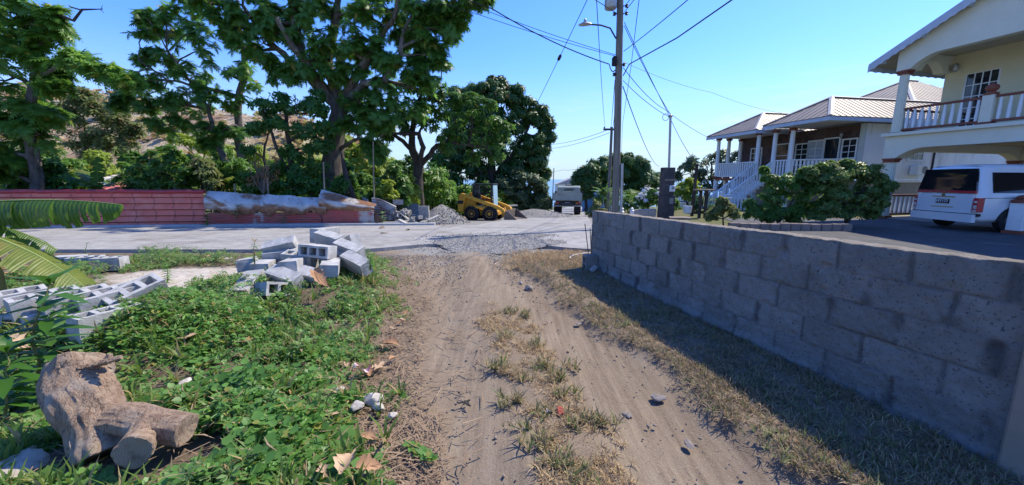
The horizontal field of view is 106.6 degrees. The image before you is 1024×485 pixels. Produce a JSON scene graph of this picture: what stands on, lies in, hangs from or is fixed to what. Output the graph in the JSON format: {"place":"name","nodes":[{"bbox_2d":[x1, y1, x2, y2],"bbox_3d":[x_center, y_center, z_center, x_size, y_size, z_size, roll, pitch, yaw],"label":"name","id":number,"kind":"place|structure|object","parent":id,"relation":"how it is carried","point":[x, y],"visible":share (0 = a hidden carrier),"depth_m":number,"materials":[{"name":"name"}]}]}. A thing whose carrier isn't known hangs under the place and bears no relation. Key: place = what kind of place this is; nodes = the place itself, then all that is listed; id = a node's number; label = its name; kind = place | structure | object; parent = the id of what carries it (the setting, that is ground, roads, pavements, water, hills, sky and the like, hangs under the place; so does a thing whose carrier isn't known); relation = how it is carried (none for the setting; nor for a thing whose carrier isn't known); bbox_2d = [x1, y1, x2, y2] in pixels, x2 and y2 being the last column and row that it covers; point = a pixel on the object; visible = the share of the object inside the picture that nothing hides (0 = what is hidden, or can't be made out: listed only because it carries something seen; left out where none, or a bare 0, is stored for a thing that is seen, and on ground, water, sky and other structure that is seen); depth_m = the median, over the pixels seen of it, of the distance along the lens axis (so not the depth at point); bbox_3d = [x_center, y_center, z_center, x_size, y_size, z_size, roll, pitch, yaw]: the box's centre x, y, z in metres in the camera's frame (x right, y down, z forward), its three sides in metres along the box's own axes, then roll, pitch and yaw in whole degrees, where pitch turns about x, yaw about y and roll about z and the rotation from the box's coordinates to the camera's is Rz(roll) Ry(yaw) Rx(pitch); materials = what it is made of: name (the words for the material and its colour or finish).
{"place":"outdoors","nodes":[
{"label":"outdoors","id":0,"kind":"place"},
{"bbox_2d":[0,85,372,196],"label":"hill","id":1,"kind":"structure","parent":0,"point":[151,143],"depth_m":61.50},
{"bbox_2d":[0,80,389,193],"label":"hill scrub","id":2,"kind":"object","parent":1,"relation":"on","point":[296,143],"visible":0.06,"depth_m":62.22,"materials":[{"name":"green plant"}]},
{"bbox_2d":[2,224,591,252],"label":"road","id":3,"kind":"structure","parent":0,"point":[210,239],"depth_m":10.84,"materials":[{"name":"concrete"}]},
{"bbox_2d":[299,231,565,317],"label":"gravel stones","id":4,"kind":"object","parent":3,"relation":"on","point":[498,238],"visible":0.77,"depth_m":8.44,"materials":[{"name":"gravel"}]},
{"bbox_2d":[435,234,565,253],"bbox_3d":[-0.400,-0.076,9.921,6.000,0.194,5.600,0,9,0],"label":"gravel patch","id":5,"kind":"object","parent":3,"relation":"on","point":[460,246],"visible":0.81,"depth_m":8.89,"materials":[{"name":"gravel"}]},
{"bbox_2d":[0,0,962,178],"label":"sky","id":6,"kind":"structure","parent":0,"point":[781,56],"materials":[{"name":"blue"}]},
{"bbox_2d":[0,197,1023,484],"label":"ground","id":7,"kind":"structure","parent":0,"point":[604,371],"depth_m":2.81,"materials":[{"name":"soil"}]},
{"bbox_2d":[0,312,30,327],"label":"concrete block","id":8,"kind":"object","parent":7,"relation":"on","point":[6,317],"depth_m":3.10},
{"bbox_2d":[0,284,46,312],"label":"concrete block","id":9,"kind":"object","parent":8,"relation":"on","point":[18,291],"depth_m":3.33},
{"bbox_2d":[3,285,78,323],"bbox_3d":[-4.001,0.529,3.280,0.205,0.205,0.404,7,15,28],"label":"concrete block","id":10,"kind":"object","parent":8,"relation":"on","point":[9,301],"depth_m":3.13,"materials":[{"name":"concrete"}]},
{"bbox_2d":[0,445,49,480],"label":"rock","id":11,"kind":"object","parent":7,"relation":"on","point":[34,454],"visible":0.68,"depth_m":1.92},
{"bbox_2d":[0,333,56,416],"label":"leafy sapling","id":12,"kind":"object","parent":7,"relation":"on","point":[8,382],"visible":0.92,"depth_m":2.24,"materials":[{"name":"green plant"}]},
{"bbox_2d":[1,148,79,189],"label":"shrub","id":13,"kind":"object","parent":7,"relation":"on","point":[56,167],"visible":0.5,"depth_m":15.29,"materials":[{"name":"green plant"}]},
{"bbox_2d":[0,263,97,394],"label":"leafy sapling","id":14,"kind":"object","parent":7,"relation":"on","point":[46,325],"visible":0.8,"depth_m":2.47,"materials":[{"name":"green plant"}]},
{"bbox_2d":[0,199,122,290],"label":"banana plant","id":15,"kind":"object","parent":7,"relation":"on","point":[25,213],"visible":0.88,"depth_m":3.79,"materials":[{"name":"green plant"}]},
{"bbox_2d":[40,148,83,177],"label":"shrub","id":16,"kind":"object","parent":7,"relation":"on","point":[48,155],"visible":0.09,"depth_m":18.31,"materials":[{"name":"green plant"}]},
{"bbox_2d":[36,283,111,314],"bbox_3d":[-3.726,0.519,3.279,0.205,0.205,0.404,9,16,29],"label":"concrete block","id":17,"kind":"object","parent":7,"relation":"on","point":[88,294],"depth_m":3.26,"materials":[{"name":"concrete"}]},
{"bbox_2d":[0,0,149,189],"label":"breadfruit tree","id":18,"kind":"object","parent":7,"relation":"on","point":[30,120],"visible":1,"depth_m":13.92,"materials":[{"name":"green plant"}]},
{"bbox_2d":[61,158,92,188],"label":"shrub","id":19,"kind":"object","parent":7,"relation":"on","point":[68,161],"visible":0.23,"depth_m":18.65,"materials":[{"name":"green plant"}]},
{"bbox_2d":[63,156,121,189],"bbox_3d":[-18.638,-2.145,16.542,2.080,3.094,2.963,-5,11,-29],"label":"banana plant","id":20,"kind":"object","parent":7,"relation":"on","point":[96,180],"visible":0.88,"depth_m":16.66,"materials":[{"name":"green plant"}]},
{"bbox_2d":[50,85,147,165],"bbox_3d":[-24.985,-5.706,23.443,4.968,7.524,2.706,0,9,0],"label":"thorn tree","id":21,"kind":"object","parent":7,"relation":"on","point":[86,103],"visible":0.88,"depth_m":22.94,"materials":[{"name":"green plant"}]},
{"bbox_2d":[78,148,123,176],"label":"shrub","id":22,"kind":"object","parent":7,"relation":"on","point":[89,154],"visible":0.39,"depth_m":21.28,"materials":[{"name":"green plant"}]},
{"bbox_2d":[0,189,206,225],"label":"red metal fence","id":23,"kind":"object","parent":7,"relation":"on","point":[141,207],"visible":0.53,"depth_m":13.85,"materials":[{"name":"metal"}]},
{"bbox_2d":[66,301,143,344],"bbox_3d":[-3.251,0.634,3.064,0.155,0.205,0.402,7,11,15],"label":"concrete block","id":24,"kind":"object","parent":7,"relation":"on","point":[100,314],"depth_m":2.94,"materials":[{"name":"concrete"}]},
{"bbox_2d":[73,280,138,311],"bbox_3d":[-3.526,0.510,3.348,0.205,0.205,0.404,12,20,27],"label":"concrete block","id":25,"kind":"object","parent":7,"relation":"on","point":[96,299],"depth_m":3.23,"materials":[{"name":"concrete"}]},
{"bbox_2d":[88,256,129,270],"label":"concrete block","id":26,"kind":"object","parent":7,"relation":"on","point":[113,261],"depth_m":5.96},
{"bbox_2d":[36,351,198,469],"bbox_3d":[-2.124,0.876,2.012,0.896,0.572,0.367,3,10,19],"label":"cut log","id":27,"kind":"object","parent":7,"relation":"on","point":[85,406],"visible":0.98,"depth_m":1.94,"materials":[{"name":"wood"}]},
{"bbox_2d":[102,272,168,305],"bbox_3d":[-3.367,0.480,3.424,0.205,0.205,0.404,20,35,19],"label":"concrete block","id":28,"kind":"object","parent":7,"relation":"on","point":[147,283],"depth_m":3.40,"materials":[{"name":"concrete"}]},
{"bbox_2d":[113,144,177,166],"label":"shrub","id":29,"kind":"object","parent":7,"relation":"on","point":[135,157],"visible":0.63,"depth_m":29.05,"materials":[{"name":"green plant"}]},
{"bbox_2d":[124,149,200,189],"bbox_3d":[-14.699,-2.280,16.134,2.761,3.302,1.448,0,9,0],"label":"shrub","id":30,"kind":"object","parent":7,"relation":"on","point":[173,159],"visible":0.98,"depth_m":15.88,"materials":[{"name":"green plant"}]},
{"bbox_2d":[101,0,263,192],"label":"breadfruit tree","id":31,"kind":"object","parent":7,"relation":"on","point":[172,103],"visible":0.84,"depth_m":17.38,"materials":[{"name":"green plant"}]},
{"bbox_2d":[181,155,224,191],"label":"shrub","id":32,"kind":"object","parent":7,"relation":"on","point":[204,167],"visible":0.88,"depth_m":16.34,"materials":[{"name":"green plant"}]},
{"bbox_2d":[0,284,406,484],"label":"creeping vine","id":33,"kind":"object","parent":7,"relation":"on","point":[261,420],"visible":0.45,"depth_m":2.17,"materials":[{"name":"green plant"}]},
{"bbox_2d":[0,248,410,484],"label":"weed grass","id":34,"kind":"structure","parent":7,"relation":"on","point":[32,477],"depth_m":2.38,"materials":[{"name":"plant"}]},
{"bbox_2d":[333,449,355,473],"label":"dry leaf","id":35,"kind":"object","parent":34,"relation":"on","point":[346,458],"visible":0.98,"depth_m":1.88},
{"bbox_2d":[349,453,381,470],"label":"dry leaf","id":36,"kind":"object","parent":34,"relation":"on","point":[373,464],"visible":0.95,"depth_m":1.89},
{"bbox_2d":[0,244,418,484],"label":"ground cover","id":37,"kind":"object","parent":7,"relation":"on","point":[247,300],"visible":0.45,"depth_m":3.19,"materials":[{"name":"green plant"}]},
{"bbox_2d":[164,133,269,192],"bbox_3d":[-23.932,-6.137,31.440,8.204,5.796,2.600,0,9,0],"label":"shrub","id":38,"kind":"object","parent":7,"relation":"on","point":[185,140],"visible":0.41,"depth_m":30.65,"materials":[{"name":"green plant"}]},
{"bbox_2d":[7,223,435,227],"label":"kerb","id":39,"kind":"structure","parent":7,"relation":"on","point":[227,225],"depth_m":13.93,"materials":[{"name":"concrete"}]},
{"bbox_2d":[209,157,255,193],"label":"shrub","id":40,"kind":"object","parent":7,"relation":"on","point":[236,166],"visible":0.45,"depth_m":17.44,"materials":[{"name":"green plant"}]},
{"bbox_2d":[228,269,266,297],"bbox_3d":[-2.990,0.486,4.341,0.205,0.155,0.403,-6,30,-3],"label":"concrete block","id":41,"kind":"object","parent":7,"relation":"on","point":[246,287],"depth_m":4.28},
{"bbox_2d":[0,245,499,484],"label":"straw litter","id":42,"kind":"object","parent":7,"relation":"on","point":[410,454],"visible":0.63,"depth_m":2.43,"materials":[{"name":"plant"}]},
{"bbox_2d":[233,170,278,212],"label":"shrub","id":43,"kind":"object","parent":7,"relation":"on","point":[251,189],"visible":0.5,"depth_m":15.79,"materials":[{"name":"green plant"}]},
{"bbox_2d":[244,156,280,193],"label":"dead shrub","id":44,"kind":"object","parent":7,"relation":"on","point":[263,184],"visible":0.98,"depth_m":15.40,"materials":[{"name":"brown plant"}]},
{"bbox_2d":[255,282,301,295],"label":"concrete block","id":45,"kind":"object","parent":7,"relation":"on","point":[265,286],"depth_m":4.09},
{"bbox_2d":[264,264,304,289],"bbox_3d":[-2.603,0.419,4.399,0.405,0.205,0.155,15,41,15],"label":"concrete block","id":46,"kind":"object","parent":45,"relation":"on","point":[275,272],"depth_m":4.33,"materials":[{"name":"concrete"}]},
{"bbox_2d":[261,246,297,261],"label":"concrete block","id":47,"kind":"object","parent":7,"relation":"on","point":[275,254],"depth_m":4.98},
{"bbox_2d":[261,235,299,251],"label":"concrete block","id":48,"kind":"object","parent":47,"relation":"on","point":[288,242],"depth_m":5.03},
{"bbox_2d":[238,87,339,196],"bbox_3d":[-9.394,-3.560,16.242,4.266,5.823,1.590,0,9,0],"label":"vine covered tree","id":49,"kind":"object","parent":7,"relation":"on","point":[310,105],"visible":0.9,"depth_m":15.93,"materials":[{"name":"green plant"}]},
{"bbox_2d":[204,190,375,223],"bbox_3d":[-8.295,-1.272,14.466,6.074,1.451,0.346,-1,9,-7],"label":"zinc fence","id":50,"kind":"object","parent":7,"relation":"on","point":[292,209],"visible":0.84,"depth_m":14.38,"materials":[{"name":"metal"}]},
{"bbox_2d":[280,249,318,267],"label":"concrete block","id":51,"kind":"object","parent":7,"relation":"on","point":[310,261],"depth_m":4.83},
{"bbox_2d":[297,264,324,284],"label":"concrete block","id":52,"kind":"object","parent":7,"relation":"on","point":[304,270],"depth_m":4.45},
{"bbox_2d":[277,257,305,270],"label":"concrete block","id":53,"kind":"object","parent":52,"relation":"on","point":[294,263],"depth_m":4.46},
{"bbox_2d":[272,174,350,211],"bbox_3d":[-8.361,-1.728,15.930,3.364,2.257,1.109,0,9,0],"label":"shrub","id":54,"kind":"object","parent":7,"relation":"on","point":[312,186],"visible":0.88,"depth_m":15.66,"materials":[{"name":"green plant"}]},
{"bbox_2d":[319,258,340,276],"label":"concrete block","id":55,"kind":"object","parent":7,"relation":"on","point":[330,267],"depth_m":4.56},
{"bbox_2d":[298,243,336,258],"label":"concrete block","id":56,"kind":"object","parent":55,"relation":"on","point":[321,251],"depth_m":4.78,"materials":[{"name":"concrete"}]},
{"bbox_2d":[185,0,498,221],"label":"breadfruit tree","id":57,"kind":"object","parent":7,"relation":"on","point":[347,97],"visible":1,"depth_m":15.99,"materials":[{"name":"green plant"}]},
{"bbox_2d":[330,171,369,199],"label":"shrub","id":58,"kind":"object","parent":7,"relation":"on","point":[359,193],"visible":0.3,"depth_m":17.16,"materials":[{"name":"green plant"}]},
{"bbox_2d":[340,250,372,276],"bbox_3d":[-2.000,0.271,4.913,0.405,0.205,0.155,21,42,26],"label":"concrete block","id":59,"kind":"object","parent":7,"relation":"on","point":[353,261],"depth_m":4.84,"materials":[{"name":"concrete"}]},
{"bbox_2d":[333,238,365,257],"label":"concrete block","id":60,"kind":"object","parent":59,"relation":"on","point":[343,245],"depth_m":5.05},
{"bbox_2d":[314,229,344,245],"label":"concrete block","id":61,"kind":"object","parent":60,"relation":"on","point":[324,237],"depth_m":5.23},
{"bbox_2d":[353,172,382,202],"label":"shrub","id":62,"kind":"object","parent":7,"relation":"on","point":[367,179],"visible":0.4,"depth_m":18.09,"materials":[{"name":"green plant"}]},
{"bbox_2d":[344,135,396,173],"bbox_3d":[-13.271,-6.902,35.302,5.429,6.002,2.626,0,9,0],"label":"shrub","id":63,"kind":"object","parent":7,"relation":"on","point":[358,160],"visible":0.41,"depth_m":34.74,"materials":[{"name":"green plant"}]},
{"bbox_2d":[362,197,395,221],"bbox_3d":[-5.307,-1.252,15.428,1.304,1.200,0.252,-1,9,-4],"label":"scrap sheet","id":64,"kind":"object","parent":7,"relation":"on","point":[381,205],"visible":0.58,"depth_m":15.41,"materials":[{"name":"metal"}]},
{"bbox_2d":[375,179,399,202],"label":"shrub","id":65,"kind":"object","parent":7,"relation":"on","point":[384,192],"visible":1,"depth_m":16.73,"materials":[{"name":"green plant"}]},
{"bbox_2d":[371,163,413,210],"bbox_3d":[-5.567,-2.285,17.816,2.031,2.861,1.347,0,9,0],"label":"shrub","id":66,"kind":"object","parent":7,"relation":"on","point":[403,180],"visible":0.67,"depth_m":17.64,"materials":[{"name":"green plant"}]},
{"bbox_2d":[388,154,431,184],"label":"shrub","id":67,"kind":"object","parent":7,"relation":"on","point":[406,163],"visible":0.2,"depth_m":21.79,"materials":[{"name":"green plant"}]},
{"bbox_2d":[402,439,438,460],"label":"weed sprig","id":68,"kind":"object","parent":7,"relation":"on","point":[422,451],"visible":1,"depth_m":2.07,"materials":[{"name":"green plant"}]},
{"bbox_2d":[423,168,455,208],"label":"shrub","id":69,"kind":"object","parent":7,"relation":"on","point":[443,194],"visible":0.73,"depth_m":22.38,"materials":[{"name":"green plant"}]},
{"bbox_2d":[96,257,794,484],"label":"pebbles","id":70,"kind":"object","parent":7,"relation":"on","point":[495,438],"visible":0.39,"depth_m":2.77,"materials":[{"name":"stone"}]},
{"bbox_2d":[429,152,465,191],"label":"shrub","id":71,"kind":"object","parent":7,"relation":"on","point":[438,159],"visible":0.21,"depth_m":29.19,"materials":[{"name":"green plant"}]},
{"bbox_2d":[379,79,516,205],"bbox_3d":[-3.582,-5.079,20.208,7.664,7.873,1.985,0,9,0],"label":"roadside tree","id":72,"kind":"object","parent":7,"relation":"on","point":[487,141],"visible":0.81,"depth_m":19.92,"materials":[{"name":"green plant"}]},
{"bbox_2d":[430,204,471,223],"bbox_3d":[-3.315,-1.285,18.032,3.750,1.079,3.500,0,9,0],"label":"gravel pile","id":73,"kind":"object","parent":7,"relation":"on","point":[448,215],"visible":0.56,"depth_m":17.35,"materials":[{"name":"gravel"}]},
{"bbox_2d":[458,183,526,220],"bbox_3d":[-1.052,-2.254,21.316,3.584,2.061,1.900,3,10,16],"label":"skid loader","id":74,"kind":"object","parent":7,"relation":"on","point":[473,205],"visible":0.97,"depth_m":20.93,"materials":[{"name":"metal"}]},
{"bbox_2d":[435,74,558,194],"bbox_3d":[-1.521,-7.745,31.273,10.630,11.288,3.984,0,9,0],"label":"mango tree","id":75,"kind":"object","parent":7,"relation":"on","point":[531,154],"visible":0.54,"depth_m":30.31,"materials":[{"name":"green plant"}]},
{"bbox_2d":[495,167,552,210],"bbox_3d":[0.581,-3.880,29.684,5.392,4.064,2.617,0,9,0],"label":"lane tree","id":76,"kind":"object","parent":7,"relation":"on","point":[539,197],"visible":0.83,"depth_m":29.29,"materials":[{"name":"green plant"}]},
{"bbox_2d":[52,263,1003,483],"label":"scattered straw","id":77,"kind":"object","parent":7,"relation":"on","point":[748,394],"visible":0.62,"depth_m":2.48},
{"bbox_2d":[503,209,579,218],"bbox_3d":[1.518,-1.796,25.043,8.500,0.876,5.500,0,9,0],"label":"gravel pile","id":78,"kind":"object","parent":7,"relation":"on","point":[534,213],"visible":0.45,"depth_m":24.10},
{"bbox_2d":[501,248,590,271],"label":"yellow grass","id":79,"kind":"structure","parent":7,"relation":"on","point":[557,254],"depth_m":7.27,"materials":[{"name":"plant"}]},
{"bbox_2d":[483,303,626,484],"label":"grass tufts","id":80,"kind":"object","parent":7,"relation":"on","point":[541,441],"visible":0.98,"depth_m":2.36,"materials":[{"name":"plant"}]},
{"bbox_2d":[474,300,641,484],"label":"dry grass strip","id":81,"kind":"object","parent":7,"relation":"on","point":[600,458],"visible":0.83,"depth_m":2.32,"materials":[{"name":"plant"}]},
{"bbox_2d":[569,162,602,211],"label":"tree","id":82,"kind":"object","parent":7,"relation":"on","point":[586,178],"visible":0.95,"depth_m":42.74,"materials":[{"name":"green plant"}]},
{"bbox_2d":[578,0,628,212],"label":"utility pole","id":83,"kind":"object","parent":7,"relation":"on","point":[617,61],"visible":0.96,"depth_m":12.31,"materials":[{"name":"grey wood"}]},
{"bbox_2d":[603,127,613,211],"bbox_3d":[6.649,-4.665,26.595,0.800,6.568,0.228,0,9,0],"label":"utility pole","id":84,"kind":"object","parent":7,"relation":"on","point":[610,162],"visible":0.91,"depth_m":26.39,"materials":[{"name":"grey wood"}]},
{"bbox_2d":[586,152,659,195],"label":"tree","id":85,"kind":"object","parent":7,"relation":"on","point":[638,174],"visible":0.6,"depth_m":44.18,"materials":[{"name":"green plant"}]},
{"bbox_2d":[632,185,658,208],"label":"flowering bush","id":86,"kind":"object","parent":7,"relation":"on","point":[647,201],"visible":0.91,"depth_m":18.69,"materials":[{"name":"white plant"}]},
{"bbox_2d":[657,114,676,218],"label":"meter pillar","id":87,"kind":"structure","parent":7,"relation":"on","point":[666,202],"depth_m":15.20,"materials":[{"name":"concrete"}]},
{"bbox_2d":[674,176,702,208],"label":"shrub","id":88,"kind":"object","parent":7,"relation":"on","point":[685,190],"visible":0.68,"depth_m":23.61,"materials":[{"name":"green plant"}]},
{"bbox_2d":[675,148,737,195],"bbox_3d":[17.669,-5.828,33.504,7.610,4.835,2.099,0,9,0],"label":"almond tree","id":89,"kind":"object","parent":7,"relation":"on","point":[688,165],"visible":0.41,"depth_m":33.23,"materials":[{"name":"green plant"}]},
{"bbox_2d":[704,195,741,224],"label":"shrub","id":90,"kind":"object","parent":7,"relation":"on","point":[721,206],"visible":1,"depth_m":11.70,"materials":[{"name":"green plant"}]},
{"bbox_2d":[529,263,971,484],"bbox_3d":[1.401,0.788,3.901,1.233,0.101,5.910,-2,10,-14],"label":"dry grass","id":91,"kind":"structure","parent":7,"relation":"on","point":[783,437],"depth_m":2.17,"materials":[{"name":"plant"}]},
{"bbox_2d":[509,257,1023,484],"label":"verge grass","id":92,"kind":"structure","parent":7,"relation":"on","point":[759,377],"depth_m":2.48,"materials":[{"name":"plant"}]},
{"bbox_2d":[740,165,823,222],"bbox_3d":[8.892,-1.486,12.512,2.672,2.065,1.138,0,9,0],"label":"shrub","id":93,"kind":"object","parent":7,"relation":"on","point":[777,212],"visible":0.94,"depth_m":12.36,"materials":[{"name":"green plant"}]},
{"bbox_2d":[728,222,852,230],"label":"edging wall","id":94,"kind":"structure","parent":7,"relation":"on","point":[804,227],"depth_m":11.18,"materials":[{"name":"concrete"}]},
{"bbox_2d":[591,211,1023,464],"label":"block wall","id":95,"kind":"structure","parent":7,"relation":"on","point":[933,339],"depth_m":2.55,"materials":[{"name":"concrete"}]},
{"bbox_2d":[677,80,1006,209],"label":"white house","id":96,"kind":"structure","parent":7,"relation":"on","point":[836,128],"depth_m":21.19,"materials":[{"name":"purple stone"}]},
{"bbox_2d":[775,143,788,177],"bbox_3d":[16.927,-5.116,23.983,0.080,2.140,0.940,-2,10,-11],"label":"door","id":97,"kind":"structure","parent":96,"relation":"in","point":[782,149],"depth_m":23.93,"materials":[{"name":"white paint"}]},
{"bbox_2d":[805,139,824,165],"bbox_3d":[17.357,-4.772,21.906,0.080,2.140,0.990,-2,10,-11],"label":"door","id":98,"kind":"structure","parent":96,"relation":"in","point":[815,149],"depth_m":21.82,"materials":[{"name":"white paint"}]},
{"bbox_2d":[822,137,841,161],"bbox_3d":[17.535,-4.652,21.028,0.080,2.190,0.890,-2,10,-11],"label":"window","id":99,"kind":"structure","parent":96,"relation":"in","point":[832,146],"depth_m":20.91,"materials":[{"name":"glass"}]},
{"bbox_2d":[840,137,858,162],"bbox_3d":[17.723,-4.770,20.088,0.080,1.390,0.800,-2,10,-11],"label":"window","id":100,"kind":"structure","parent":96,"relation":"in","point":[849,146],"depth_m":20.02,"materials":[{"name":"white paint"}]},
{"bbox_2d":[798,158,901,223],"bbox_3d":[10.613,-1.524,12.081,3.014,2.284,1.305,0,9,0],"label":"shrub","id":101,"kind":"object","parent":7,"relation":"on","point":[830,183],"visible":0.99,"depth_m":11.90,"materials":[{"name":"green plant"}]},
{"bbox_2d":[867,0,1023,226],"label":"cream house","id":102,"kind":"structure","parent":7,"relation":"on","point":[971,52],"depth_m":13.21,"materials":[{"name":"paint"}]},
{"bbox_2d":[956,68,1001,126],"bbox_3d":[16.736,-5.076,13.702,0.080,2.120,0.940,-2,10,-14],"label":"french door","id":103,"kind":"structure","parent":102,"relation":"in","point":[975,84],"depth_m":13.76,"materials":[{"name":"white paint"}]},
{"bbox_2d":[997,349,1023,480],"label":"wall pillar","id":104,"kind":"structure","parent":7,"relation":"on","point":[1011,453],"depth_m":1.87,"materials":[{"name":"beige paint"}]},
{"bbox_2d":[479,207,591,224],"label":"side road","id":105,"kind":"structure","parent":0,"point":[583,218],"depth_m":19.41,"materials":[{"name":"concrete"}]},
{"bbox_2d":[553,185,583,214],"bbox_3d":[4.814,-3.833,32.649,2.620,2.780,6.800,2,6,10],"label":"tipper truck","id":106,"kind":"object","parent":105,"relation":"on","point":[568,196],"visible":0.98,"depth_m":29.71,"materials":[{"name":"metal"}]},
{"bbox_2d":[725,218,1023,259],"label":"driveway","id":107,"kind":"structure","parent":0,"point":[978,240],"depth_m":10.24,"materials":[{"name":"asphalt"}]},
{"bbox_2d":[910,164,1023,231],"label":"white van","id":108,"kind":"object","parent":107,"relation":"on","point":[952,194],"visible":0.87,"depth_m":10.88,"materials":[{"name":"paint"}]},
{"bbox_2d":[1000,195,1023,234],"bbox_3d":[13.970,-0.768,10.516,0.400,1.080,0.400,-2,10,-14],"label":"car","id":109,"kind":"object","parent":107,"relation":"on","point":[1015,222],"visible":0.95,"depth_m":10.47,"materials":[{"name":"paint"}]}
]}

